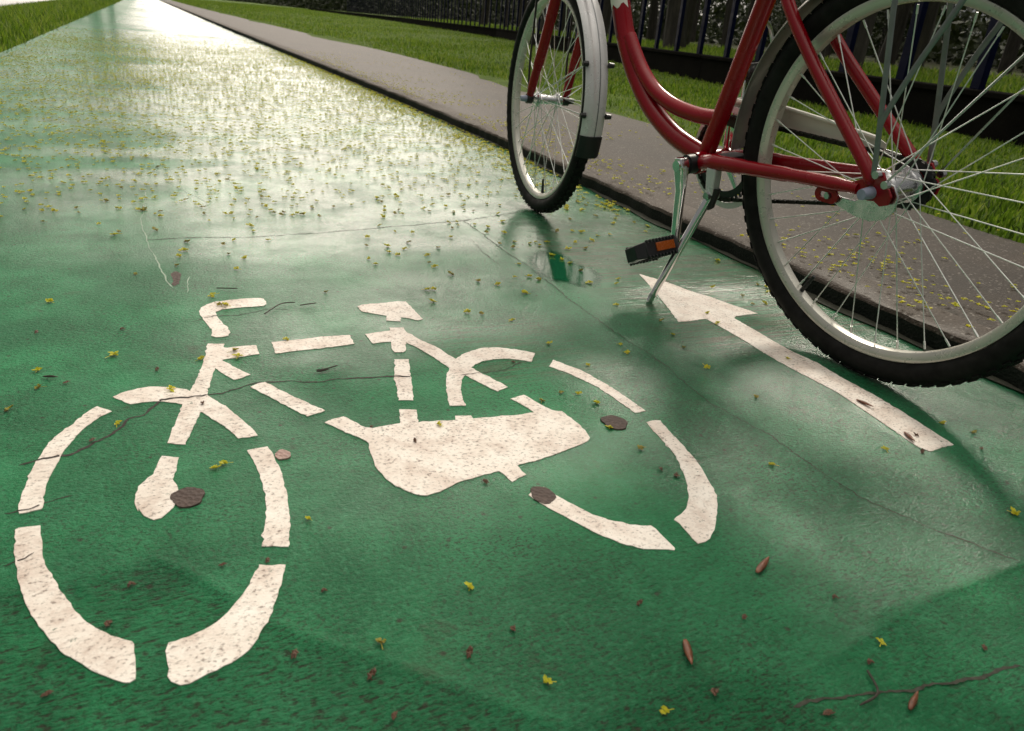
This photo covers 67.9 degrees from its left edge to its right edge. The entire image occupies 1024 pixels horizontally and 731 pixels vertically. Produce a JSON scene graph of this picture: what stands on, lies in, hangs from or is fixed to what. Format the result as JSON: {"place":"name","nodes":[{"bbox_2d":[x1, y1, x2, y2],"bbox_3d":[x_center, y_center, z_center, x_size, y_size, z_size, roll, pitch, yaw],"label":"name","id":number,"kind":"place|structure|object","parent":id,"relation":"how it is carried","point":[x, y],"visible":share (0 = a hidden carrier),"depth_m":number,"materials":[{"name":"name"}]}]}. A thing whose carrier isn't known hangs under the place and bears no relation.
{"place":"outdoors","nodes":[
{"label":"outdoors","id":0,"kind":"place"},
{"bbox_2d":[0,0,46,4],"bbox_3d":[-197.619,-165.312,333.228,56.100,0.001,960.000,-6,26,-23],"label":"water","id":1,"kind":"structure","parent":0,"point":[4,2],"depth_m":46.69,"materials":[{"name":"grey liquid"}]},
{"bbox_2d":[0,0,121,55],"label":"grass","id":2,"kind":"structure","parent":0,"point":[35,16],"depth_m":12.19,"materials":[{"name":"green plant"}]},
{"bbox_2d":[0,0,1023,243],"bbox_3d":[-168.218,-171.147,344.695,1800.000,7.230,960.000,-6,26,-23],"label":"ground","id":3,"kind":"structure","parent":0,"point":[502,82],"depth_m":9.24,"materials":[{"name":"green plant"}]},
{"bbox_2d":[0,0,1023,730],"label":"cycle lane","id":4,"kind":"structure","parent":3,"relation":"on","point":[372,550],"depth_m":1.01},
{"bbox_2d":[6,495,71,513],"bbox_3d":[-0.521,0.154,0.840,0.065,0.002,0.009,-15,31,-37],"label":"crack","id":5,"kind":"object","parent":4,"relation":"on","point":[37,505],"visible":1,"depth_m":0.83,"materials":[{"name":"asphalt"}]},
{"bbox_2d":[40,690,53,696],"bbox_3d":[-0.376,0.266,0.615,0.008,0.003,0.009,10,24,10],"label":"bud crumb","id":6,"kind":"object","parent":4,"relation":"on","point":[47,692],"visible":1,"depth_m":0.61,"materials":[{"name":"brown plant"}]},
{"bbox_2d":[103,619,111,626],"bbox_3d":[-0.366,0.234,0.689,0.007,0.005,0.011,3,24,-4],"label":"bud crumb","id":7,"kind":"object","parent":4,"relation":"on","point":[107,622],"visible":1,"depth_m":0.69,"materials":[{"name":"brown plant"}]},
{"bbox_2d":[105,351,117,357],"bbox_3d":[-0.629,-0.018,1.196,0.019,0.005,0.021,-6,26,-23],"label":"blossom","id":8,"kind":"object","parent":4,"relation":"on","point":[113,353],"visible":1,"depth_m":1.20,"materials":[{"name":"yellow plant"}]},
{"bbox_2d":[140,192,171,286],"bbox_3d":[-0.878,-0.327,1.846,0.033,0.001,0.879,-7,27,-26],"label":"scrape mark","id":9,"kind":"object","parent":4,"relation":"on","point":[149,248],"visible":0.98,"depth_m":1.72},
{"bbox_2d":[171,271,180,285],"bbox_3d":[-0.684,-0.178,1.551,0.021,0.001,0.094,-6,26,-23],"label":"scrape mark","id":10,"kind":"object","parent":4,"relation":"on","point":[176,275],"visible":1,"depth_m":1.55,"materials":[{"name":"paint"}]},
{"bbox_2d":[170,487,204,507],"bbox_3d":[-0.373,0.152,0.875,0.038,0.004,0.042,-6,26,-23],"label":"asphalt plug","id":11,"kind":"object","parent":4,"relation":"on","point":[188,497],"visible":1,"depth_m":0.87,"materials":[{"name":"asphalt"}]},
{"bbox_2d":[19,375,409,464],"bbox_3d":[-0.402,0.051,1.093,0.535,0.002,0.101,-13,30,-35],"label":"crack","id":12,"kind":"object","parent":4,"relation":"on","point":[123,425],"visible":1,"depth_m":1.07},
{"bbox_2d":[219,460,230,464],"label":"blossom","id":13,"kind":"object","parent":4,"relation":"on","point":[223,462],"visible":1,"depth_m":0.94,"materials":[{"name":"yellow plant"}]},
{"bbox_2d":[192,309,284,321],"bbox_3d":[-0.501,-0.096,1.403,0.173,0.002,0.015,-11,29,-32],"label":"crack","id":14,"kind":"object","parent":4,"relation":"on","point":[229,315],"visible":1,"depth_m":1.39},
{"bbox_2d":[264,302,294,313],"bbox_3d":[-0.444,-0.111,1.440,0.014,0.003,0.082,16,26,23],"label":"twig","id":15,"kind":"object","parent":4,"relation":"on","point":[277,305],"visible":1,"depth_m":1.45,"materials":[{"name":"brown wood"}]},
{"bbox_2d":[275,449,290,459],"bbox_3d":[-0.293,0.114,0.974,0.020,0.004,0.024,-6,26,-23],"label":"asphalt plug","id":16,"kind":"object","parent":4,"relation":"on","point":[281,454],"visible":1,"depth_m":0.97,"materials":[{"name":"asphalt"}]},
{"bbox_2d":[291,649,298,658],"bbox_3d":[-0.193,0.255,0.674,0.008,0.003,0.010,-11,29,-32],"label":"bud crumb","id":17,"kind":"object","parent":4,"relation":"on","point":[294,653],"visible":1,"depth_m":0.67,"materials":[{"name":"brown plant"}]},
{"bbox_2d":[145,213,508,239],"bbox_3d":[-0.403,-0.373,2.044,1.068,0.001,0.063,-12,29,-33],"label":"joint","id":18,"kind":"object","parent":4,"relation":"on","point":[309,233],"visible":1,"depth_m":1.93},
{"bbox_2d":[14,298,717,685],"bbox_3d":[-0.226,0.051,1.129,0.829,0.002,0.947,-6,26,-23],"label":"bicycle symbol","id":19,"kind":"object","parent":4,"relation":"on","point":[436,458],"visible":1,"depth_m":0.98,"materials":[{"name":"white paint"}]},
{"bbox_2d":[166,385,175,391],"bbox_3d":[-0.494,0.034,1.108,0.013,0.008,0.016,4,24,-3],"label":"blossom","id":20,"kind":"object","parent":19,"relation":"on","point":[170,388],"visible":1,"depth_m":1.11,"materials":[{"name":"yellow plant"}]},
{"bbox_2d":[367,667,375,679],"bbox_3d":[-0.122,0.268,0.661,0.009,0.007,0.011,-3,25,-18],"label":"bud crumb","id":21,"kind":"object","parent":4,"relation":"on","point":[371,672],"visible":1,"depth_m":0.66,"materials":[{"name":"brown plant"}]},
{"bbox_2d":[375,637,385,649],"bbox_3d":[-0.119,0.252,0.693,0.010,0.004,0.016,13,11,-13],"label":"blossom","id":22,"kind":"object","parent":4,"relation":"on","point":[381,641],"visible":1,"depth_m":0.69,"materials":[{"name":"yellow plant"}]},
{"bbox_2d":[391,711,397,719],"bbox_3d":[-0.096,0.287,0.624,0.007,0.003,0.008,-6,26,-23],"label":"bud crumb","id":23,"kind":"object","parent":4,"relation":"on","point":[393,714],"visible":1,"depth_m":0.62,"materials":[{"name":"brown plant"}]},
{"bbox_2d":[464,581,473,589],"bbox_3d":[-0.044,0.224,0.773,0.013,0.004,0.010,28,22,27],"label":"blossom","id":24,"kind":"object","parent":4,"relation":"on","point":[471,586],"visible":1,"depth_m":0.77,"materials":[{"name":"yellow plant"}]},
{"bbox_2d":[466,645,472,658],"bbox_3d":[-0.039,0.261,0.693,0.010,0.007,0.012,-9,28,-29],"label":"bud crumb","id":25,"kind":"object","parent":4,"relation":"on","point":[469,650],"visible":1,"depth_m":0.69,"materials":[{"name":"brown plant"}]},
{"bbox_2d":[462,362,519,374],"bbox_3d":[-0.030,0.007,1.266,0.126,0.002,0.014,-13,30,-35],"label":"crack","id":26,"kind":"object","parent":4,"relation":"on","point":[493,371],"visible":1,"depth_m":1.26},
{"bbox_2d":[0,26,1020,327],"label":"blossom litter","id":27,"kind":"object","parent":4,"relation":"on","point":[328,78],"visible":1,"depth_m":4.00,"materials":[{"name":"yellow plant"}]},
{"bbox_2d":[530,486,555,503],"bbox_3d":[0.038,0.160,0.938,0.030,0.004,0.040,-6,26,-23],"label":"asphalt plug","id":28,"kind":"object","parent":4,"relation":"on","point":[544,495],"visible":1,"depth_m":0.94,"materials":[{"name":"grey asphalt"}]},
{"bbox_2d":[543,674,556,683],"bbox_3d":[0.032,0.277,0.671,0.011,0.003,0.012,-21,34,-22],"label":"blossom","id":29,"kind":"object","parent":4,"relation":"on","point":[546,680],"visible":1,"depth_m":0.67,"materials":[{"name":"yellow plant"}]},
{"bbox_2d":[531,251,600,286],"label":"puddle","id":30,"kind":"object","parent":4,"relation":"on","point":[555,267],"visible":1,"depth_m":1.83,"materials":[{"name":"clear liquid"}]},
{"bbox_2d":[600,415,627,429],"bbox_3d":[0.154,0.085,1.129,0.038,0.004,0.044,-6,26,-23],"label":"asphalt plug","id":31,"kind":"object","parent":4,"relation":"on","point":[617,422],"visible":1,"depth_m":1.13,"materials":[{"name":"asphalt"}]},
{"bbox_2d":[659,705,672,713],"bbox_3d":[0.132,0.294,0.651,0.013,0.003,0.009,0,39,14],"label":"blossom","id":32,"kind":"object","parent":4,"relation":"on","point":[665,710],"visible":1,"depth_m":0.65,"materials":[{"name":"yellow plant"}]},
{"bbox_2d":[318,67,1023,392],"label":"gutter dirt","id":33,"kind":"structure","parent":4,"relation":"on","point":[849,313],"depth_m":1.80,"materials":[{"name":"black soil"}]},
{"bbox_2d":[683,639,692,664],"bbox_3d":[0.165,0.268,0.713,0.008,0.004,0.034,5,24,0],"label":"bud scale","id":34,"kind":"object","parent":4,"relation":"on","point":[687,648],"visible":1,"depth_m":0.71,"materials":[{"name":"brown plant"}]},
{"bbox_2d":[711,688,718,695],"bbox_3d":[0.179,0.289,0.673,0.007,0.006,0.011,14,25,19],"label":"bud crumb","id":35,"kind":"object","parent":4,"relation":"on","point":[714,691],"visible":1,"depth_m":0.67,"materials":[{"name":"brown plant"}]},
{"bbox_2d":[468,223,1017,560],"bbox_3d":[0.193,-0.087,1.523,0.087,0.001,1.622,-8,27,-26],"label":"joint","id":36,"kind":"object","parent":4,"relation":"on","point":[747,422],"visible":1,"depth_m":1.16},
{"bbox_2d":[755,556,768,572],"bbox_3d":[0.278,0.220,0.843,0.008,0.004,0.034,22,29,33],"label":"bud scale","id":37,"kind":"object","parent":4,"relation":"on","point":[761,566],"visible":1,"depth_m":0.84,"materials":[{"name":"brown plant"}]},
{"bbox_2d":[507,0,1023,387],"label":"bicycle","id":38,"kind":"object","parent":4,"relation":"on","point":[809,31],"visible":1,"depth_m":1.41,"materials":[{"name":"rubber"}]},
{"bbox_2d":[640,274,953,451],"bbox_3d":[0.486,-0.049,1.495,0.212,0.002,0.855,-6,26,-23],"label":"arrow marking","id":39,"kind":"object","parent":4,"relation":"on","point":[683,304],"visible":0.98,"depth_m":1.42,"materials":[{"name":"white paint"}]},
{"bbox_2d":[856,399,873,406],"bbox_3d":[0.583,0.061,1.257,0.008,0.004,0.033,-8,27,-27],"label":"bud scale","id":40,"kind":"object","parent":39,"relation":"on","point":[863,402],"visible":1,"depth_m":1.26,"materials":[{"name":"brown plant"}]},
{"bbox_2d":[904,432,914,440],"bbox_3d":[0.605,0.107,1.159,0.008,0.004,0.033,5,24,0],"label":"bud scale","id":41,"kind":"object","parent":39,"relation":"on","point":[908,435],"visible":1,"depth_m":1.16,"materials":[{"name":"brown plant"}]},
{"bbox_2d":[823,709,834,714],"bbox_3d":[0.275,0.302,0.662,0.009,0.004,0.011,22,29,33],"label":"bud crumb","id":42,"kind":"object","parent":4,"relation":"on","point":[827,711],"visible":1,"depth_m":0.66,"materials":[{"name":"brown plant"}]},
{"bbox_2d":[859,670,878,705],"bbox_3d":[0.325,0.293,0.689,0.013,0.003,0.049,18,27,26],"label":"twig","id":43,"kind":"object","parent":4,"relation":"on","point":[877,690],"visible":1,"depth_m":0.69,"materials":[{"name":"brown wood"}]},
{"bbox_2d":[875,637,886,645],"bbox_3d":[0.362,0.272,0.748,0.010,0.004,0.012,-1,25,-13],"label":"blossom","id":44,"kind":"object","parent":4,"relation":"on","point":[881,641],"visible":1,"depth_m":0.75,"materials":[{"name":"yellow plant"}]},
{"bbox_2d":[793,664,1019,707],"bbox_3d":[0.370,0.296,0.702,0.255,0.001,0.011,-2,25,-15],"label":"crack","id":45,"kind":"object","parent":4,"relation":"on","point":[916,689],"visible":1,"depth_m":0.70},
{"bbox_2d":[908,691,918,709],"bbox_3d":[0.360,0.299,0.681,0.006,0.004,0.025,23,30,35],"label":"bud scale","id":46,"kind":"object","parent":4,"relation":"on","point":[913,700],"visible":1,"depth_m":0.68,"materials":[{"name":"brown plant"}]},
{"bbox_2d":[1007,507,1020,514],"bbox_3d":[0.652,0.189,0.987,0.013,0.006,0.014,-10,28,-30],"label":"blossom","id":47,"kind":"object","parent":4,"relation":"on","point":[1013,511],"visible":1,"depth_m":0.99,"materials":[{"name":"yellow plant"}]},
{"bbox_2d":[160,0,1023,390],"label":"kerb","id":48,"kind":"structure","parent":3,"relation":"on","point":[722,234],"depth_m":2.11,"materials":[{"name":"concrete"}]},
{"bbox_2d":[229,0,1023,69],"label":"wood","id":49,"kind":"object","parent":3,"relation":"on","point":[961,27],"visible":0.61,"depth_m":39.98,"materials":[{"name":"green plant"}]},
{"bbox_2d":[309,8,1023,145],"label":"wall","id":50,"kind":"structure","parent":3,"relation":"on","point":[1006,123],"depth_m":6.87,"materials":[{"name":"concrete"}]},
{"bbox_2d":[347,0,1004,89],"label":"fence","id":51,"kind":"object","parent":50,"relation":"on","point":[980,76],"visible":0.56,"depth_m":10.55,"materials":[{"name":"black metal"}]},
{"bbox_2d":[163,0,1023,329],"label":"pavement","id":52,"kind":"structure","parent":0,"point":[647,154],"depth_m":2.56,"materials":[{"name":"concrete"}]},
{"bbox_2d":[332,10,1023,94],"bbox_3d":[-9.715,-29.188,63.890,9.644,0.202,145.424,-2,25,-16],"label":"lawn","id":53,"kind":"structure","parent":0,"point":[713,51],"depth_m":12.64,"materials":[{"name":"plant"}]},
{"bbox_2d":[480,0,489,25],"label":"tree","id":54,"kind":"object","parent":53,"relation":"on","point":[487,14],"visible":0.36,"depth_m":40.76,"materials":[{"name":"brown plant"}]},
{"bbox_2d":[518,0,527,26],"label":"tree","id":55,"kind":"object","parent":53,"relation":"on","point":[520,10],"visible":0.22,"depth_m":38.32,"materials":[{"name":"brown plant"}]},
{"bbox_2d":[539,4,548,32],"bbox_3d":[1.439,-17.029,27.611,5.794,9.542,5.335,-4,25,-19],"label":"tree","id":56,"kind":"object","parent":53,"relation":"on","point":[542,23],"visible":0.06,"depth_m":29.10,"materials":[{"name":"brown plant"}]},
{"bbox_2d":[561,2,564,31],"bbox_3d":[2.752,-18.661,30.824,4.254,10.103,3.269,6,24,2],"label":"tree","id":57,"kind":"object","parent":53,"relation":"on","point":[563,23],"visible":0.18,"depth_m":32.65,"materials":[{"name":"brown plant"}]},
{"bbox_2d":[602,0,611,35],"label":"tree","id":58,"kind":"object","parent":53,"relation":"on","point":[606,12],"visible":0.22,"depth_m":25.39,"materials":[{"name":"brown plant"}]},
{"bbox_2d":[663,0,686,48],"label":"tree","id":59,"kind":"object","parent":53,"relation":"on","point":[672,18],"visible":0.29,"depth_m":16.37,"materials":[{"name":"brown plant"}]},
{"bbox_2d":[686,0,697,45],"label":"tree","id":60,"kind":"object","parent":53,"relation":"on","point":[691,7],"visible":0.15,"depth_m":19.45,"materials":[{"name":"brown plant"}]},
{"bbox_2d":[745,0,754,26],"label":"tree","id":61,"kind":"object","parent":53,"relation":"on","point":[752,2],"visible":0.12,"depth_m":18.36,"materials":[{"name":"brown plant"}]},
{"bbox_2d":[358,12,1023,80],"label":"woodland floor","id":62,"kind":"structure","parent":0,"point":[931,64],"depth_m":20.16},
{"bbox_2d":[565,3,568,30],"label":"tree","id":63,"kind":"object","parent":62,"relation":"on","point":[566,17],"visible":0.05,"depth_m":37.50,"materials":[{"name":"brown plant"}]},
{"bbox_2d":[608,0,639,36],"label":"shrub","id":64,"kind":"object","parent":62,"relation":"on","point":[632,16],"visible":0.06,"depth_m":35.49,"materials":[{"name":"green plant"}]},
{"bbox_2d":[631,0,640,29],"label":"shrub","id":65,"kind":"object","parent":62,"relation":"on","point":[634,20],"visible":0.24,"depth_m":39.70,"materials":[{"name":"green plant"}]},
{"bbox_2d":[637,0,642,36],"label":"tree","id":66,"kind":"object","parent":62,"relation":"on","point":[639,17],"visible":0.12,"depth_m":41.34,"materials":[{"name":"brown plant"}]},
{"bbox_2d":[645,0,666,39],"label":"tree","id":67,"kind":"object","parent":62,"relation":"on","point":[652,23],"visible":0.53,"depth_m":29.17,"materials":[{"name":"brown plant"}]},
{"bbox_2d":[657,0,667,34],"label":"shrub","id":68,"kind":"object","parent":62,"relation":"on","point":[664,16],"visible":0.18,"depth_m":32.45,"materials":[{"name":"green plant"}]},
{"bbox_2d":[690,0,700,41],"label":"tree","id":69,"kind":"object","parent":62,"relation":"on","point":[693,33],"visible":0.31,"depth_m":35.51,"materials":[{"name":"brown plant"}]},
{"bbox_2d":[720,0,728,45],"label":"tree","id":70,"kind":"object","parent":62,"relation":"on","point":[724,21],"visible":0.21,"depth_m":26.87,"materials":[{"name":"brown plant"}]},
{"bbox_2d":[721,0,732,46],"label":"tree","id":71,"kind":"object","parent":62,"relation":"on","point":[727,21],"visible":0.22,"depth_m":22.84,"materials":[{"name":"brown plant"}]},
{"bbox_2d":[767,10,781,45],"bbox_3d":[10.791,-13.720,30.785,2.125,1.827,1.710,-7,27,-25],"label":"shrub","id":72,"kind":"object","parent":62,"relation":"on","point":[774,25],"visible":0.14,"depth_m":30.66,"materials":[{"name":"green plant"}]},
{"bbox_2d":[770,1,801,33],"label":"shrub","id":73,"kind":"object","parent":62,"relation":"on","point":[779,21],"visible":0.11,"depth_m":22.49,"materials":[{"name":"green plant"}]},
{"bbox_2d":[772,0,805,30],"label":"shrub","id":74,"kind":"object","parent":62,"relation":"on","point":[803,1],"visible":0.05,"depth_m":26.46,"materials":[{"name":"green plant"}]},
{"bbox_2d":[818,47,825,61],"bbox_3d":[5.802,-8.932,13.079,5.011,7.306,4.392,8,24,6],"label":"tree","id":75,"kind":"object","parent":62,"relation":"on","point":[823,51],"visible":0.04,"depth_m":14.49,"materials":[{"name":"brown plant"}]},
{"bbox_2d":[825,43,831,56],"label":"tree","id":76,"kind":"object","parent":62,"relation":"on","point":[828,49],"depth_m":20.23,"materials":[{"name":"brown plant"}]},
{"bbox_2d":[853,12,877,67],"bbox_3d":[5.166,-9.064,9.241,4.494,10.675,3.454,5,24,-1],"label":"tree","id":77,"kind":"object","parent":62,"relation":"on","point":[861,46],"visible":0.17,"depth_m":10.89,"materials":[{"name":"brown plant"}]},
{"bbox_2d":[876,7,890,58],"bbox_3d":[11.992,-13.147,21.632,5.321,8.854,6.072,22,29,33],"label":"tree","id":78,"kind":"object","parent":62,"relation":"on","point":[881,43],"visible":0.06,"depth_m":23.48,"materials":[{"name":"brown plant"}]},
{"bbox_2d":[867,3,913,61],"bbox_3d":[9.897,-9.198,19.622,1.600,2.638,1.982,-7,27,-24],"label":"shrub","id":79,"kind":"object","parent":62,"relation":"on","point":[880,26],"visible":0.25,"depth_m":19.80,"materials":[{"name":"green plant"}]},
{"bbox_2d":[877,3,911,64],"bbox_3d":[8.722,-10.572,15.029,5.024,8.986,5.457,8,24,7],"label":"tree","id":80,"kind":"object","parent":62,"relation":"on","point":[902,14],"visible":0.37,"depth_m":16.28,"materials":[{"name":"brown plant"}]},
{"bbox_2d":[896,2,915,58],"bbox_3d":[13.700,-14.241,25.277,4.782,7.875,4.403,23,30,35],"label":"tree","id":81,"kind":"object","parent":62,"relation":"on","point":[909,17],"visible":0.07,"depth_m":26.11,"materials":[{"name":"brown plant"}]},
{"bbox_2d":[898,1,940,67],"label":"tree","id":82,"kind":"object","parent":62,"relation":"on","point":[928,25],"visible":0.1,"depth_m":12.56,"materials":[{"name":"brown plant"}]},
{"bbox_2d":[996,29,1021,73],"bbox_3d":[10.113,-10.264,13.213,4.142,10.240,3.913,12,25,15],"label":"tree","id":83,"kind":"object","parent":62,"relation":"on","point":[1010,52],"visible":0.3,"depth_m":15.31,"materials":[{"name":"brown plant"}]},
{"bbox_2d":[637,0,990,47],"label":"sky","id":84,"kind":"structure","parent":0,"point":[974,10],"materials":[{"name":"white"}]}
]}

